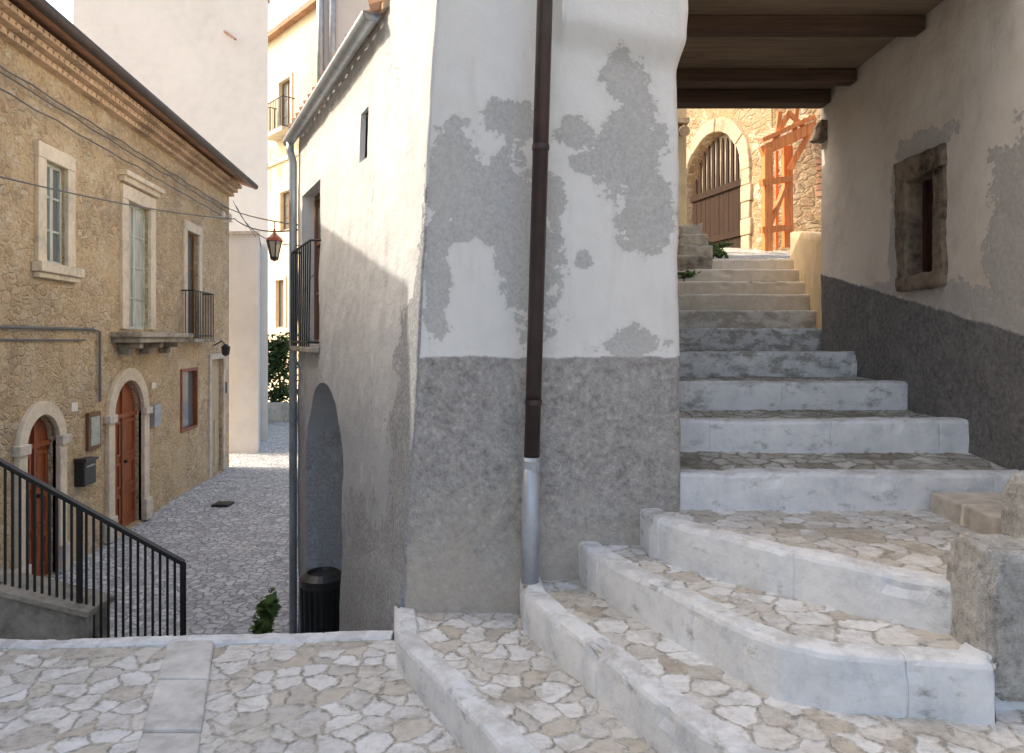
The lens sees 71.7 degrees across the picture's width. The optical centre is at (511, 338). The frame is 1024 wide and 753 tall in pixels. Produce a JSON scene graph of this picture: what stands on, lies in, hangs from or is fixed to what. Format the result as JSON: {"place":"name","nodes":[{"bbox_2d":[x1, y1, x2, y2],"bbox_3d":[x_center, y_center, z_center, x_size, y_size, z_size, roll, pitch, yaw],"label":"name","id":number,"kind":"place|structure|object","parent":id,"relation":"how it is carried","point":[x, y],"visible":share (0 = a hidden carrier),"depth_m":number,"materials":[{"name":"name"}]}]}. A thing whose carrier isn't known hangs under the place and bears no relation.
{"place":"outdoors","nodes":[
{"label":"outdoors","id":0,"kind":"place"},
{"bbox_2d":[51,422,298,637],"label":"street","id":1,"kind":"structure","parent":0,"point":[235,555],"depth_m":9.91,"materials":[{"name":"grey stone"}]},
{"bbox_2d":[211,501,233,506],"bbox_3d":[-5.200,2.974,12.750,0.300,0.052,0.300,0,0,0],"label":"drain grate","id":2,"kind":"object","parent":1,"relation":"on","point":[223,503],"visible":1,"depth_m":12.68,"materials":[{"name":"black metal"}]},
{"bbox_2d":[268,332,298,401],"bbox_3d":[-8.785,1.325,26.238,2.133,3.357,1.382,0,0,0],"label":"garden shrub","id":3,"kind":"object","parent":1,"relation":"on","point":[278,348],"visible":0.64,"depth_m":26.00,"materials":[{"name":"green plant"}]},
{"bbox_2d":[300,567,339,633],"bbox_3d":[-1.600,2.470,6.000,0.380,1.000,0.380,0,0,0],"label":"litter bin","id":4,"kind":"object","parent":1,"relation":"on","point":[319,607],"visible":0.45,"depth_m":5.85,"materials":[{"name":"black plastic"}]},
{"bbox_2d":[46,0,308,30],"label":"sky","id":5,"kind":"structure","parent":0,"point":[278,10],"materials":[{"name":"white"}]},
{"bbox_2d":[713,248,789,259],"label":"street","id":6,"kind":"structure","parent":0,"point":[736,253],"depth_m":10.46,"materials":[{"name":"stone"}]},
{"bbox_2d":[678,109,689,224],"bbox_3d":[1.585,-2.100,9.564,1.370,3.000,1.272,0,0,0],"label":"cream gatehouse","id":7,"kind":"object","parent":6,"relation":"on","point":[683,127],"visible":0.12,"depth_m":9.20,"materials":[{"name":"paint"}]},
{"bbox_2d":[687,109,772,249],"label":"gate wall","id":8,"kind":"structure","parent":6,"relation":"on","point":[724,177],"depth_m":13.88,"materials":[{"name":"beige stone"}]},
{"bbox_2d":[753,109,815,250],"bbox_3d":[4.398,-2.579,11.612,0.977,2.446,0.898,0,0,0],"label":"timber shoring","id":9,"kind":"object","parent":6,"relation":"on","point":[783,197],"visible":0.94,"depth_m":11.28,"materials":[{"name":"wood"}]},
{"label":"ground","id":10,"kind":"structure","parent":0,"visible":0},
{"bbox_2d":[0,567,113,638],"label":"concrete wall","id":11,"kind":"structure","parent":10,"relation":"on","point":[28,614],"depth_m":4.94,"materials":[{"name":"concrete"}]},
{"bbox_2d":[0,458,185,637],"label":"iron railing","id":12,"kind":"object","parent":11,"relation":"on","point":[80,507],"visible":0.62,"depth_m":4.99,"materials":[{"name":"black metal"}]},
{"bbox_2d":[0,0,257,577],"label":"stone house","id":13,"kind":"structure","parent":10,"relation":"on","point":[114,361],"depth_m":10.11,"materials":[{"name":"brown stone"}]},
{"bbox_2d":[12,401,71,576],"bbox_3d":[-5.779,1.870,8.631,0.258,2.220,1.175,0,0,-6],"label":"door","id":14,"kind":"structure","parent":13,"relation":"in","point":[30,450],"depth_m":8.78,"materials":[{"name":"red wood"}]},
{"bbox_2d":[32,140,84,282],"bbox_3d":[-5.771,-1.565,8.965,0.229,1.650,1.060,0,0,-6],"label":"window","id":15,"kind":"structure","parent":13,"relation":"in","point":[48,202],"depth_m":8.96,"materials":[{"name":"grey paint"}]},
{"bbox_2d":[0,176,234,218],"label":"span cable","id":16,"kind":"object","parent":13,"relation":"attached to","point":[106,200],"visible":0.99,"depth_m":9.47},
{"bbox_2d":[104,367,152,543],"bbox_3d":[-6.048,1.715,11.076,0.258,2.530,1.588,0,0,-6],"label":"door","id":17,"kind":"structure","parent":13,"relation":"in","point":[119,418],"depth_m":11.17,"materials":[{"name":"red wood"}]},
{"bbox_2d":[117,169,164,329],"bbox_3d":[-6.039,-1.360,11.479,0.270,2.420,1.537,0,0,-6],"label":"balcony door","id":18,"kind":"structure","parent":13,"relation":"in","point":[132,219],"depth_m":11.49,"materials":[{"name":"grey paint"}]},
{"bbox_2d":[180,367,197,432],"bbox_3d":[-6.359,1.185,13.875,0.134,1.210,0.949,0,0,-6],"label":"window","id":19,"kind":"structure","parent":13,"relation":"in","point":[189,376],"depth_m":14.03,"materials":[{"name":"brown glass"}]},
{"bbox_2d":[183,219,202,337],"bbox_3d":[-6.390,-1.150,14.055,0.176,2.260,1.066,0,0,-6],"label":"balcony door","id":20,"kind":"structure","parent":13,"relation":"in","point":[188,239],"depth_m":14.23,"materials":[{"name":"beige stone"}]},
{"bbox_2d":[208,353,224,478],"bbox_3d":[-6.556,1.655,15.624,0.164,2.650,1.111,0,0,-6],"label":"door","id":21,"kind":"structure","parent":13,"relation":"in","point":[213,359],"depth_m":15.66,"materials":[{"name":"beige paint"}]},
{"bbox_2d":[225,206,297,225],"bbox_3d":[-4.370,-2.086,11.665,0.017,1.930,10.300,0,0,-26],"label":"span cable","id":22,"kind":"object","parent":13,"relation":"attached to","point":[261,218],"visible":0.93,"depth_m":9.49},
{"bbox_2d":[266,222,282,260],"bbox_3d":[-2.869,-1.181,8.560,0.195,0.490,0.195,0,0,23],"label":"street lantern","id":23,"kind":"object","parent":22,"relation":"hanging from","point":[273,245],"visible":0.99,"depth_m":8.52,"materials":[{"name":"black metal"}]},
{"bbox_2d":[73,0,269,439],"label":"white tower house","id":24,"kind":"structure","parent":10,"relation":"on","point":[200,67],"depth_m":21.00,"materials":[{"name":"paint"}]},
{"bbox_2d":[229,231,260,452],"bbox_3d":[-7.790,0.150,19.715,2.420,5.900,2.550,0,0,0],"label":"white annex","id":25,"kind":"object","parent":10,"relation":"on","point":[244,341],"visible":0.29,"depth_m":18.50,"materials":[{"name":"paint"}]},
{"bbox_2d":[248,587,280,634],"bbox_3d":[-2.363,2.716,6.856,0.325,0.662,0.343,0,0,0],"label":"shrub","id":26,"kind":"object","parent":10,"relation":"on","point":[267,608],"visible":0.8,"depth_m":6.77,"materials":[{"name":"green plant"}]},
{"bbox_2d":[268,402,298,422],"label":"garden wall","id":27,"kind":"structure","parent":10,"relation":"on","point":[278,411],"depth_m":25.30,"materials":[{"name":"stone"}]},
{"bbox_2d":[268,0,316,401],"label":"cream house","id":28,"kind":"structure","parent":10,"relation":"on","point":[292,59],"depth_m":29.98,"materials":[{"name":"paint"}]},
{"bbox_2d":[273,276,286,326],"bbox_3d":[-9.835,-1.570,30.279,0.217,2.140,1.188,0,0,-42],"label":"window","id":29,"kind":"structure","parent":28,"relation":"in","point":[283,283],"depth_m":30.49,"materials":[{"name":"white wood"}]},
{"bbox_2d":[278,187,288,230],"bbox_3d":[-9.473,-5.470,29.879,0.217,1.740,1.322,0,0,-42],"label":"window","id":30,"kind":"structure","parent":28,"relation":"in","point":[286,195],"depth_m":30.17,"materials":[{"name":"white wood"}]},
{"bbox_2d":[277,72,292,126],"bbox_3d":[-9.518,-9.870,29.929,0.217,2.340,1.457,0,0,-42],"label":"window","id":31,"kind":"structure","parent":28,"relation":"in","point":[287,88],"depth_m":30.08,"materials":[{"name":"white wood"}]},
{"bbox_2d":[317,0,369,78],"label":"building","id":32,"kind":"structure","parent":10,"relation":"on","point":[336,19],"depth_m":7.75,"materials":[{"name":"paint"}]},
{"bbox_2d":[282,0,687,639],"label":"corner house","id":33,"kind":"structure","parent":10,"relation":"on","point":[484,296],"depth_m":3.60,"materials":[{"name":"paint"}]},
{"bbox_2d":[233,201,297,245],"bbox_3d":[-4.244,-2.035,11.601,0.014,2.243,10.140,0,0,-25],"label":"span cable","id":34,"kind":"object","parent":33,"relation":"attached to","point":[257,233],"visible":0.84,"depth_m":10.79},
{"bbox_2d":[235,219,297,231],"bbox_3d":[-3.900,-1.764,10.765,0.019,1.388,8.270,0,0,-25],"label":"span cable","id":35,"kind":"object","parent":33,"relation":"attached to","point":[265,230],"visible":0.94,"depth_m":9.37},
{"bbox_2d":[314,191,320,343],"bbox_3d":[-1.706,-0.665,6.487,0.069,1.430,0.894,0,0,-26],"label":"balcony door","id":36,"kind":"structure","parent":33,"relation":"in","point":[317,198],"depth_m":6.84,"materials":[{"name":"brown wood"}]},
{"bbox_2d":[365,110,368,157],"bbox_3d":[-0.940,-1.380,4.810,0.074,0.360,0.262,0,0,-27],"label":"small window","id":37,"kind":"structure","parent":33,"relation":"in","point":[367,113],"depth_m":4.90,"materials":[{"name":"grey wood"}]},
{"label":"terrace base","id":38,"kind":"structure","parent":0,"visible":0},
{"bbox_2d":[0,631,393,649],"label":"terrace edge kerb","id":39,"kind":"structure","parent":38,"relation":"on","point":[139,642],"depth_m":3.57,"materials":[{"name":"white stone"}]},
{"bbox_2d":[0,640,468,752],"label":"terrace","id":40,"kind":"structure","parent":38,"relation":"on","point":[337,697],"depth_m":3.00,"materials":[{"name":"white stone"}]},
{"bbox_2d":[136,640,213,752],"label":"flagstone strip","id":41,"kind":"object","parent":40,"relation":"on","point":[173,723],"visible":0.86,"depth_m":2.96,"materials":[{"name":"grey stone"}]},
{"bbox_2d":[393,259,1023,752],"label":"stone staircase","id":42,"kind":"structure","parent":38,"relation":"on","point":[779,583],"depth_m":2.99,"materials":[{"name":"grey stone"}]},
{"bbox_2d":[678,269,700,280],"bbox_3d":[1.849,-0.661,7.602,0.307,0.163,0.235,0,0,-21],"label":"moss tuft","id":43,"kind":"object","parent":42,"relation":"on","point":[684,275],"visible":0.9,"depth_m":7.58,"materials":[{"name":"green plant"}]},
{"bbox_2d":[678,223,713,269],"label":"stacked stone pier","id":44,"kind":"structure","parent":42,"relation":"on","point":[695,251],"depth_m":8.31,"materials":[{"name":"grey stone"}]},
{"bbox_2d":[790,231,820,328],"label":"parapet wall","id":45,"kind":"structure","parent":42,"relation":"on","point":[805,249],"depth_m":7.00,"materials":[{"name":"beige paint"}]},
{"bbox_2d":[931,492,1001,533],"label":"stone block","id":46,"kind":"structure","parent":42,"relation":"on","point":[979,512],"depth_m":3.36,"materials":[{"name":"beige stone"}]},
{"bbox_2d":[946,532,1023,701],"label":"kerb stone","id":47,"kind":"object","parent":42,"relation":"on","point":[985,575],"visible":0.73,"depth_m":2.32,"materials":[{"name":"grey stone"}]},
{"bbox_2d":[1001,470,1023,537],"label":"kerb stone","id":48,"kind":"object","parent":42,"relation":"on","point":[1012,510],"visible":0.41,"depth_m":2.75,"materials":[{"name":"grey stone"}]},
{"bbox_2d":[678,0,1023,470],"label":"passage house","id":49,"kind":"structure","parent":38,"relation":"on","point":[917,134],"depth_m":4.52,"materials":[{"name":"paint"}]},
{"bbox_2d":[894,144,946,290],"bbox_3d":[2.708,-0.760,4.595,0.205,0.895,0.580,0,0,0],"label":"window","id":50,"kind":"structure","parent":49,"relation":"in","point":[921,252],"depth_m":4.70,"materials":[{"name":"brown stone"}]},
{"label":"hill base","id":51,"kind":"structure","parent":0,"visible":0},
{"bbox_2d":[708,241,734,258],"bbox_3d":[2.611,-1.114,9.107,0.506,0.330,0.330,0,0,0],"label":"wall weed","id":52,"kind":"object","parent":51,"relation":"on","point":[718,252],"depth_m":9.08,"materials":[{"name":"green plant"}]},
{"bbox_2d":[773,109,821,250],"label":"ruined wall","id":53,"kind":"structure","parent":51,"relation":"on","point":[807,216],"depth_m":12.08,"materials":[{"name":"stone"}]}
]}

